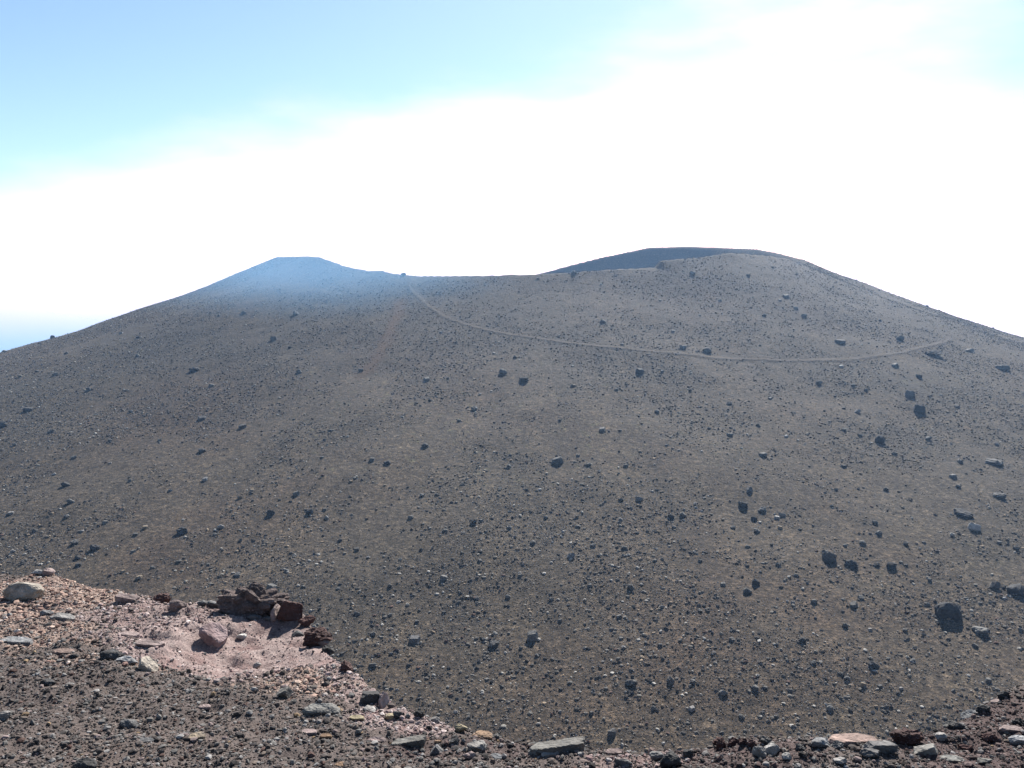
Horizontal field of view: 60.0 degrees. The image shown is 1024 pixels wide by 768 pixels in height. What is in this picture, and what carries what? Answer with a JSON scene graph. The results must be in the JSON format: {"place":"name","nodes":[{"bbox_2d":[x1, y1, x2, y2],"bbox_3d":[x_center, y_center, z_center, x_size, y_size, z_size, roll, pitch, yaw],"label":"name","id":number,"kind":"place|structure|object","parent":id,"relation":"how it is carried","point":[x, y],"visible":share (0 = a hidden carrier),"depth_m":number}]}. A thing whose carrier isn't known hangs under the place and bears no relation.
{"place":"outdoors","nodes":[
{"label":"outdoors","id":0,"kind":"place"},
{"bbox_2d":[360,300,405,377],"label":"path","id":1,"kind":"structure","parent":0,"point":[399,304],"depth_m":192.94},
{"bbox_2d":[0,247,1023,753],"bbox_3d":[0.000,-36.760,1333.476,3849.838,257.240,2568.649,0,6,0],"label":"cone terrain","id":2,"kind":"structure","parent":0,"point":[162,537],"depth_m":131.72},
{"bbox_2d":[89,544,100,550],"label":"rock","id":3,"kind":"object","parent":2,"relation":"on","point":[94,547],"visible":1,"depth_m":115.05},
{"bbox_2d":[176,527,187,534],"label":"rock","id":4,"kind":"object","parent":2,"relation":"on","point":[180,530],"visible":1,"depth_m":117.78},
{"bbox_2d":[265,583,276,589],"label":"rock","id":5,"kind":"object","parent":2,"relation":"on","point":[270,586],"visible":0.61,"depth_m":103.98},
{"bbox_2d":[409,635,419,643],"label":"rock","id":6,"kind":"object","parent":2,"relation":"on","point":[413,639],"visible":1,"depth_m":95.14},
{"bbox_2d":[488,640,498,648],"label":"rock","id":7,"kind":"object","parent":2,"relation":"on","point":[492,644],"visible":1,"depth_m":94.34},
{"bbox_2d":[527,629,537,640],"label":"rock","id":8,"kind":"object","parent":2,"relation":"on","point":[532,635],"visible":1,"depth_m":95.16},
{"bbox_2d":[552,456,562,463],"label":"rock","id":9,"kind":"object","parent":2,"relation":"on","point":[558,460],"visible":1,"depth_m":135.16},
{"bbox_2d":[608,728,615,736],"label":"rock","id":10,"kind":"object","parent":2,"relation":"on","point":[612,732],"visible":1,"depth_m":81.05},
{"bbox_2d":[625,680,636,685],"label":"rock","id":11,"kind":"object","parent":2,"relation":"on","point":[630,682],"visible":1,"depth_m":87.54},
{"bbox_2d":[738,501,747,507],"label":"rock","id":12,"kind":"object","parent":2,"relation":"on","point":[742,504],"visible":1,"depth_m":122.62},
{"bbox_2d":[822,549,836,561],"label":"rock","id":13,"kind":"object","parent":2,"relation":"on","point":[828,555],"visible":1,"depth_m":110.03},
{"bbox_2d":[844,560,858,567],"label":"rock","id":14,"kind":"object","parent":2,"relation":"on","point":[852,563],"visible":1,"depth_m":108.73},
{"bbox_2d":[868,660,878,667],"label":"rock","id":15,"kind":"object","parent":2,"relation":"on","point":[872,664],"visible":1,"depth_m":89.80},
{"bbox_2d":[875,435,885,443],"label":"rock","id":16,"kind":"object","parent":2,"relation":"on","point":[880,439],"visible":1,"depth_m":145.94},
{"bbox_2d":[886,562,896,569],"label":"rock","id":17,"kind":"object","parent":2,"relation":"on","point":[891,565],"visible":1,"depth_m":108.50},
{"bbox_2d":[905,390,914,396],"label":"rock","id":18,"kind":"object","parent":2,"relation":"on","point":[909,393],"visible":1,"depth_m":167.23},
{"bbox_2d":[913,405,925,412],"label":"rock","id":19,"kind":"object","parent":2,"relation":"on","point":[919,409],"visible":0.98,"depth_m":160.60},
{"bbox_2d":[924,350,942,355],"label":"rock","id":20,"kind":"object","parent":2,"relation":"on","point":[934,352],"visible":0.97,"depth_m":192.55},
{"bbox_2d":[934,602,961,619],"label":"rock","id":21,"kind":"object","parent":2,"relation":"on","point":[944,610],"visible":0.98,"depth_m":98.64},
{"bbox_2d":[953,508,972,517],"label":"rock","id":22,"kind":"object","parent":2,"relation":"on","point":[962,512],"visible":1,"depth_m":122.40},
{"bbox_2d":[968,523,980,530],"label":"rock","id":23,"kind":"object","parent":2,"relation":"on","point":[974,526],"visible":1,"depth_m":118.75},
{"bbox_2d":[972,626,988,633],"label":"rock","id":24,"kind":"object","parent":2,"relation":"on","point":[980,630],"visible":1,"depth_m":96.28},
{"bbox_2d":[985,458,1002,464],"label":"rock","id":25,"kind":"object","parent":2,"relation":"on","point":[993,461],"visible":0.99,"depth_m":140.46},
{"bbox_2d":[989,581,1000,588],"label":"rock","id":26,"kind":"object","parent":2,"relation":"on","point":[995,585],"visible":1,"depth_m":105.16},
{"bbox_2d":[992,492,1006,498],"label":"rock","id":27,"kind":"object","parent":2,"relation":"on","point":[999,495],"visible":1,"depth_m":128.52},
{"bbox_2d":[995,365,1010,369],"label":"rock","id":28,"kind":"object","parent":2,"relation":"on","point":[1003,367],"visible":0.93,"depth_m":189.46},
{"bbox_2d":[1006,583,1023,594],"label":"rock","id":29,"kind":"object","parent":2,"relation":"on","point":[1018,589],"visible":1,"depth_m":103.96},
{"bbox_2d":[0,573,1023,767],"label":"ridge ground","id":30,"kind":"structure","parent":0,"point":[258,627],"depth_m":4.67},
{"bbox_2d":[0,710,10,719],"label":"stone","id":31,"kind":"object","parent":30,"relation":"on","point":[5,714],"visible":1,"depth_m":4.40},
{"bbox_2d":[1,636,32,645],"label":"stone","id":32,"kind":"object","parent":30,"relation":"on","point":[13,640],"visible":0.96,"depth_m":5.82},
{"bbox_2d":[3,581,44,601],"bbox_3d":[-3.799,1.632,6.929,0.264,0.180,0.206,3,7,26],"label":"stone","id":33,"kind":"object","parent":30,"relation":"on","point":[21,591],"visible":0.86,"depth_m":6.88},
{"bbox_2d":[30,569,42,574],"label":"stone","id":34,"kind":"object","parent":30,"relation":"on","point":[37,572],"visible":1,"depth_m":8.29},
{"bbox_2d":[39,610,53,615],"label":"stone","id":35,"kind":"object","parent":30,"relation":"on","point":[45,612],"visible":0.93,"depth_m":6.46},
{"bbox_2d":[40,678,55,685],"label":"stone","id":36,"kind":"object","parent":30,"relation":"on","point":[47,681],"visible":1,"depth_m":4.86},
{"bbox_2d":[42,568,55,575],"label":"stone","id":37,"kind":"object","parent":30,"relation":"on","point":[48,571],"visible":0.99,"depth_m":8.28},
{"bbox_2d":[49,612,74,620],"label":"stone","id":38,"kind":"object","parent":30,"relation":"on","point":[62,616],"visible":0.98,"depth_m":6.39},
{"bbox_2d":[52,648,74,654],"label":"stone","id":39,"kind":"object","parent":30,"relation":"on","point":[59,651],"visible":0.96,"depth_m":5.53},
{"bbox_2d":[71,758,96,767],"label":"stone","id":40,"kind":"object","parent":30,"relation":"on","point":[86,763],"visible":1,"depth_m":3.91},
{"bbox_2d":[99,649,124,660],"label":"stone","id":41,"kind":"object","parent":30,"relation":"on","point":[111,654],"visible":0.81,"depth_m":5.30},
{"bbox_2d":[116,656,137,664],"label":"stone","id":42,"kind":"object","parent":30,"relation":"on","point":[129,660],"visible":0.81,"depth_m":5.26},
{"bbox_2d":[115,593,139,602],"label":"stone","id":43,"kind":"object","parent":30,"relation":"on","point":[124,598],"visible":1,"depth_m":6.92},
{"bbox_2d":[117,631,139,638],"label":"stone","id":44,"kind":"object","parent":30,"relation":"on","point":[130,633],"visible":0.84,"depth_m":5.94},
{"bbox_2d":[120,719,138,727],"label":"stone","id":45,"kind":"object","parent":30,"relation":"on","point":[130,723],"visible":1,"depth_m":4.42},
{"bbox_2d":[140,737,153,742],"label":"stone","id":46,"kind":"object","parent":30,"relation":"on","point":[146,739],"visible":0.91,"depth_m":4.18},
{"bbox_2d":[138,656,158,671],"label":"stone","id":47,"kind":"object","parent":30,"relation":"on","point":[148,663],"visible":0.91,"depth_m":5.18},
{"bbox_2d":[135,640,164,647],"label":"stone","id":48,"kind":"object","parent":30,"relation":"on","point":[148,643],"visible":1,"depth_m":5.65},
{"bbox_2d":[153,593,170,602],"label":"stone","id":49,"kind":"object","parent":30,"relation":"on","point":[163,597],"visible":0.87,"depth_m":7.03},
{"bbox_2d":[169,599,186,611],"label":"stone","id":50,"kind":"object","parent":30,"relation":"on","point":[175,605],"visible":1,"depth_m":6.70},
{"bbox_2d":[188,732,205,740],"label":"stone","id":51,"kind":"object","parent":30,"relation":"on","point":[200,735],"visible":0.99,"depth_m":4.18},
{"bbox_2d":[197,600,207,605],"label":"stone","id":52,"kind":"object","parent":30,"relation":"on","point":[203,603],"visible":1,"depth_m":6.85},
{"bbox_2d":[199,704,210,709],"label":"stone","id":53,"kind":"object","parent":30,"relation":"on","point":[206,706],"visible":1,"depth_m":4.65},
{"bbox_2d":[198,622,227,647],"bbox_3d":[-2.071,1.744,6.160,0.190,0.170,0.173,0,6,0],"label":"stone","id":54,"kind":"object","parent":30,"relation":"on","point":[215,634],"visible":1,"depth_m":6.11},
{"bbox_2d":[207,600,219,607],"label":"stone","id":55,"kind":"object","parent":30,"relation":"on","point":[210,603],"visible":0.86,"depth_m":6.89},
{"bbox_2d":[216,581,289,615],"bbox_3d":[-1.960,1.684,6.754,0.623,0.347,0.287,0,6,0],"label":"lava outcrop","id":56,"kind":"object","parent":30,"relation":"on","point":[254,597],"visible":0.66,"depth_m":6.66},
{"bbox_2d":[247,614,259,620],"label":"stone","id":57,"kind":"object","parent":30,"relation":"on","point":[252,617],"visible":0.99,"depth_m":6.59},
{"bbox_2d":[270,604,279,620],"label":"stone","id":58,"kind":"object","parent":30,"relation":"on","point":[274,612],"visible":0.73,"depth_m":6.59},
{"bbox_2d":[275,686,292,698],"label":"stone","id":59,"kind":"object","parent":30,"relation":"on","point":[286,692],"visible":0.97,"depth_m":4.85},
{"bbox_2d":[277,601,302,620],"bbox_3d":[-1.660,1.685,6.615,0.193,0.176,0.140,-3,7,-22],"label":"stone","id":60,"kind":"object","parent":30,"relation":"on","point":[290,611],"visible":0.95,"depth_m":6.56},
{"bbox_2d":[291,630,303,636],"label":"stone","id":61,"kind":"object","parent":30,"relation":"on","point":[297,633],"visible":0.87,"depth_m":6.33},
{"bbox_2d":[298,615,315,626],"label":"stone","id":62,"kind":"object","parent":30,"relation":"on","point":[307,621],"visible":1,"depth_m":6.52},
{"bbox_2d":[302,729,316,734],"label":"stone","id":63,"kind":"object","parent":30,"relation":"on","point":[311,731],"visible":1,"depth_m":4.33},
{"bbox_2d":[302,626,332,647],"bbox_3d":[-1.339,1.755,6.151,0.200,0.126,0.177,0,6,0],"label":"stone","id":64,"kind":"object","parent":30,"relation":"on","point":[313,636],"visible":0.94,"depth_m":6.10},
{"bbox_2d":[301,703,340,715],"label":"stone","id":65,"kind":"object","parent":30,"relation":"on","point":[317,708],"visible":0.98,"depth_m":4.59},
{"bbox_2d":[318,640,328,645],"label":"stone","id":66,"kind":"object","parent":30,"relation":"on","point":[323,643],"visible":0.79,"depth_m":6.11},
{"bbox_2d":[320,733,331,738],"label":"stone","id":67,"kind":"object","parent":30,"relation":"on","point":[326,735],"visible":1,"depth_m":4.30},
{"bbox_2d":[322,644,334,655],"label":"stone","id":68,"kind":"object","parent":30,"relation":"on","point":[328,649],"visible":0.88,"depth_m":6.02},
{"bbox_2d":[340,660,353,671],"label":"stone","id":69,"kind":"object","parent":30,"relation":"on","point":[346,666],"visible":0.94,"depth_m":5.28},
{"bbox_2d":[349,715,363,720],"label":"stone","id":70,"kind":"object","parent":30,"relation":"on","point":[356,717],"visible":1,"depth_m":4.54},
{"bbox_2d":[362,705,375,712],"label":"stone","id":71,"kind":"object","parent":30,"relation":"on","point":[370,708],"visible":0.88,"depth_m":4.71},
{"bbox_2d":[360,691,379,704],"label":"stone","id":72,"kind":"object","parent":30,"relation":"on","point":[369,697],"visible":0.82,"depth_m":4.83},
{"bbox_2d":[368,737,386,742],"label":"stone","id":73,"kind":"object","parent":30,"relation":"on","point":[379,739],"visible":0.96,"depth_m":4.33},
{"bbox_2d":[378,691,389,708],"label":"stone","id":74,"kind":"object","parent":30,"relation":"on","point":[383,700],"visible":0.96,"depth_m":4.82},
{"bbox_2d":[393,711,404,719],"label":"stone","id":75,"kind":"object","parent":30,"relation":"on","point":[397,714],"visible":1,"depth_m":4.60},
{"bbox_2d":[390,734,425,747],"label":"stone","id":76,"kind":"object","parent":30,"relation":"on","point":[419,741],"visible":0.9,"depth_m":4.25},
{"bbox_2d":[414,710,423,717],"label":"stone","id":77,"kind":"object","parent":30,"relation":"on","point":[419,713],"visible":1,"depth_m":4.59},
{"bbox_2d":[430,744,443,754],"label":"stone","id":78,"kind":"object","parent":30,"relation":"on","point":[436,749],"visible":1,"depth_m":4.18},
{"bbox_2d":[454,724,466,731],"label":"stone","id":79,"kind":"object","parent":30,"relation":"on","point":[459,727],"visible":1,"depth_m":4.41},
{"bbox_2d":[462,751,476,759],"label":"stone","id":80,"kind":"object","parent":30,"relation":"on","point":[469,755],"visible":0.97,"depth_m":4.08},
{"bbox_2d":[467,740,486,752],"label":"stone","id":81,"kind":"object","parent":30,"relation":"on","point":[479,746],"visible":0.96,"depth_m":4.17},
{"bbox_2d":[472,730,492,739],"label":"stone","id":82,"kind":"object","parent":30,"relation":"on","point":[488,735],"visible":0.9,"depth_m":4.36},
{"bbox_2d":[491,753,501,759],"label":"stone","id":83,"kind":"object","parent":30,"relation":"on","point":[496,755],"visible":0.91,"depth_m":4.14},
{"bbox_2d":[541,752,556,756],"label":"stone","id":84,"kind":"object","parent":30,"relation":"on","point":[546,754],"visible":1,"depth_m":4.14},
{"bbox_2d":[528,736,585,754],"bbox_3d":[0.213,1.709,4.192,0.277,0.074,0.090,0,6,0],"label":"stone","id":85,"kind":"object","parent":30,"relation":"on","point":[572,744],"visible":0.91,"depth_m":4.16},
{"bbox_2d":[605,748,622,754],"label":"stone","id":86,"kind":"object","parent":30,"relation":"on","point":[615,751],"visible":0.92,"depth_m":4.23},
{"bbox_2d":[614,758,631,766],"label":"stone","id":87,"kind":"object","parent":30,"relation":"on","point":[621,762],"visible":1,"depth_m":4.01},
{"bbox_2d":[649,751,663,761],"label":"stone","id":88,"kind":"object","parent":30,"relation":"on","point":[656,756],"visible":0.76,"depth_m":4.07},
{"bbox_2d":[660,750,681,767],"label":"stone","id":89,"kind":"object","parent":30,"relation":"on","point":[670,759],"visible":0.99,"depth_m":3.94},
{"bbox_2d":[683,749,693,756],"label":"stone","id":90,"kind":"object","parent":30,"relation":"on","point":[687,752],"visible":1,"depth_m":4.06},
{"bbox_2d":[716,737,725,749],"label":"stone","id":91,"kind":"object","parent":30,"relation":"on","point":[720,744],"visible":0.97,"depth_m":4.12},
{"bbox_2d":[727,737,737,745],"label":"stone","id":92,"kind":"object","parent":30,"relation":"on","point":[733,741],"visible":0.99,"depth_m":4.10},
{"bbox_2d":[737,738,746,744],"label":"stone","id":93,"kind":"object","parent":30,"relation":"on","point":[742,741],"visible":1,"depth_m":4.05},
{"bbox_2d":[746,739,756,747],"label":"stone","id":94,"kind":"object","parent":30,"relation":"on","point":[751,743],"visible":0.91,"depth_m":4.02},
{"bbox_2d":[752,746,766,757],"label":"stone","id":95,"kind":"object","parent":30,"relation":"on","point":[759,751],"visible":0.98,"depth_m":3.94},
{"bbox_2d":[758,735,771,743],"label":"stone","id":96,"kind":"object","parent":30,"relation":"on","point":[763,739],"visible":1,"depth_m":4.06},
{"bbox_2d":[764,743,779,755],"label":"stone","id":97,"kind":"object","parent":30,"relation":"on","point":[772,749],"visible":0.94,"depth_m":4.00},
{"bbox_2d":[782,752,791,759],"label":"stone","id":98,"kind":"object","parent":30,"relation":"on","point":[786,755],"visible":1,"depth_m":3.92},
{"bbox_2d":[795,744,805,750],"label":"stone","id":99,"kind":"object","parent":30,"relation":"on","point":[799,747],"visible":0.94,"depth_m":4.01},
{"bbox_2d":[811,737,829,747],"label":"stone","id":100,"kind":"object","parent":30,"relation":"on","point":[819,742],"visible":1,"depth_m":4.10},
{"bbox_2d":[832,740,843,748],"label":"stone","id":101,"kind":"object","parent":30,"relation":"on","point":[836,744],"visible":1,"depth_m":4.09},
{"bbox_2d":[832,757,846,764],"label":"stone","id":102,"kind":"object","parent":30,"relation":"on","point":[841,760],"visible":1,"depth_m":3.91},
{"bbox_2d":[828,733,877,745],"bbox_3d":[1.592,1.666,4.159,0.250,0.028,0.086,-1,6,-4],"label":"stone","id":103,"kind":"object","parent":30,"relation":"on","point":[846,739],"visible":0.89,"depth_m":4.14},
{"bbox_2d":[859,748,879,757],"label":"stone","id":104,"kind":"object","parent":30,"relation":"on","point":[869,753],"visible":1,"depth_m":3.98},
{"bbox_2d":[862,740,897,753],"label":"stone","id":105,"kind":"object","parent":30,"relation":"on","point":[885,747],"visible":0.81,"depth_m":4.04},
{"bbox_2d":[889,727,922,744],"bbox_3d":[1.879,1.684,4.228,0.147,0.090,0.092,4,7,30],"label":"stone","id":106,"kind":"object","parent":30,"relation":"on","point":[903,736],"visible":0.98,"depth_m":4.20},
{"bbox_2d":[914,743,937,754],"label":"stone","id":107,"kind":"object","parent":30,"relation":"on","point":[929,749],"visible":1,"depth_m":4.07},
{"bbox_2d":[935,732,947,740],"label":"stone","id":108,"kind":"object","parent":30,"relation":"on","point":[941,736],"visible":1,"depth_m":4.26},
{"bbox_2d":[939,755,963,762],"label":"stone","id":109,"kind":"object","parent":30,"relation":"on","point":[953,758],"visible":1,"depth_m":4.04},
{"bbox_2d":[945,722,965,728],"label":"stone","id":110,"kind":"object","parent":30,"relation":"on","point":[956,725],"visible":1,"depth_m":4.41},
{"bbox_2d":[957,743,972,751],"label":"stone","id":111,"kind":"object","parent":30,"relation":"on","point":[962,746],"visible":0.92,"depth_m":4.22},
{"bbox_2d":[960,709,977,718],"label":"stone","id":112,"kind":"object","parent":30,"relation":"on","point":[968,713],"visible":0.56,"depth_m":4.68},
{"bbox_2d":[975,705,990,713],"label":"stone","id":113,"kind":"object","parent":30,"relation":"on","point":[981,709],"visible":1,"depth_m":4.62},
{"bbox_2d":[977,757,992,763],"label":"stone","id":114,"kind":"object","parent":30,"relation":"on","point":[983,760],"visible":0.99,"depth_m":4.00},
{"bbox_2d":[980,733,998,741],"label":"stone","id":115,"kind":"object","parent":30,"relation":"on","point":[988,737],"visible":1,"depth_m":4.25},
{"bbox_2d":[996,691,1010,699],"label":"stone","id":116,"kind":"object","parent":30,"relation":"on","point":[1001,694],"visible":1,"depth_m":4.81},
{"bbox_2d":[999,725,1022,732],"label":"stone","id":117,"kind":"object","parent":30,"relation":"on","point":[1010,728],"visible":1,"depth_m":4.36},
{"bbox_2d":[1008,735,1023,744],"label":"stone","id":118,"kind":"object","parent":30,"relation":"on","point":[1016,739],"visible":0.99,"depth_m":4.24},
{"bbox_2d":[1011,718,1023,726],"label":"stone","id":119,"kind":"object","parent":30,"relation":"on","point":[1019,721],"visible":0.71,"depth_m":4.47},
{"bbox_2d":[0,0,1023,351],"label":"sky","id":120,"kind":"structure","parent":0,"point":[152,151]},
{"bbox_2d":[407,281,951,360],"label":"path","id":121,"kind":"structure","parent":0,"point":[425,301],"depth_m":185.31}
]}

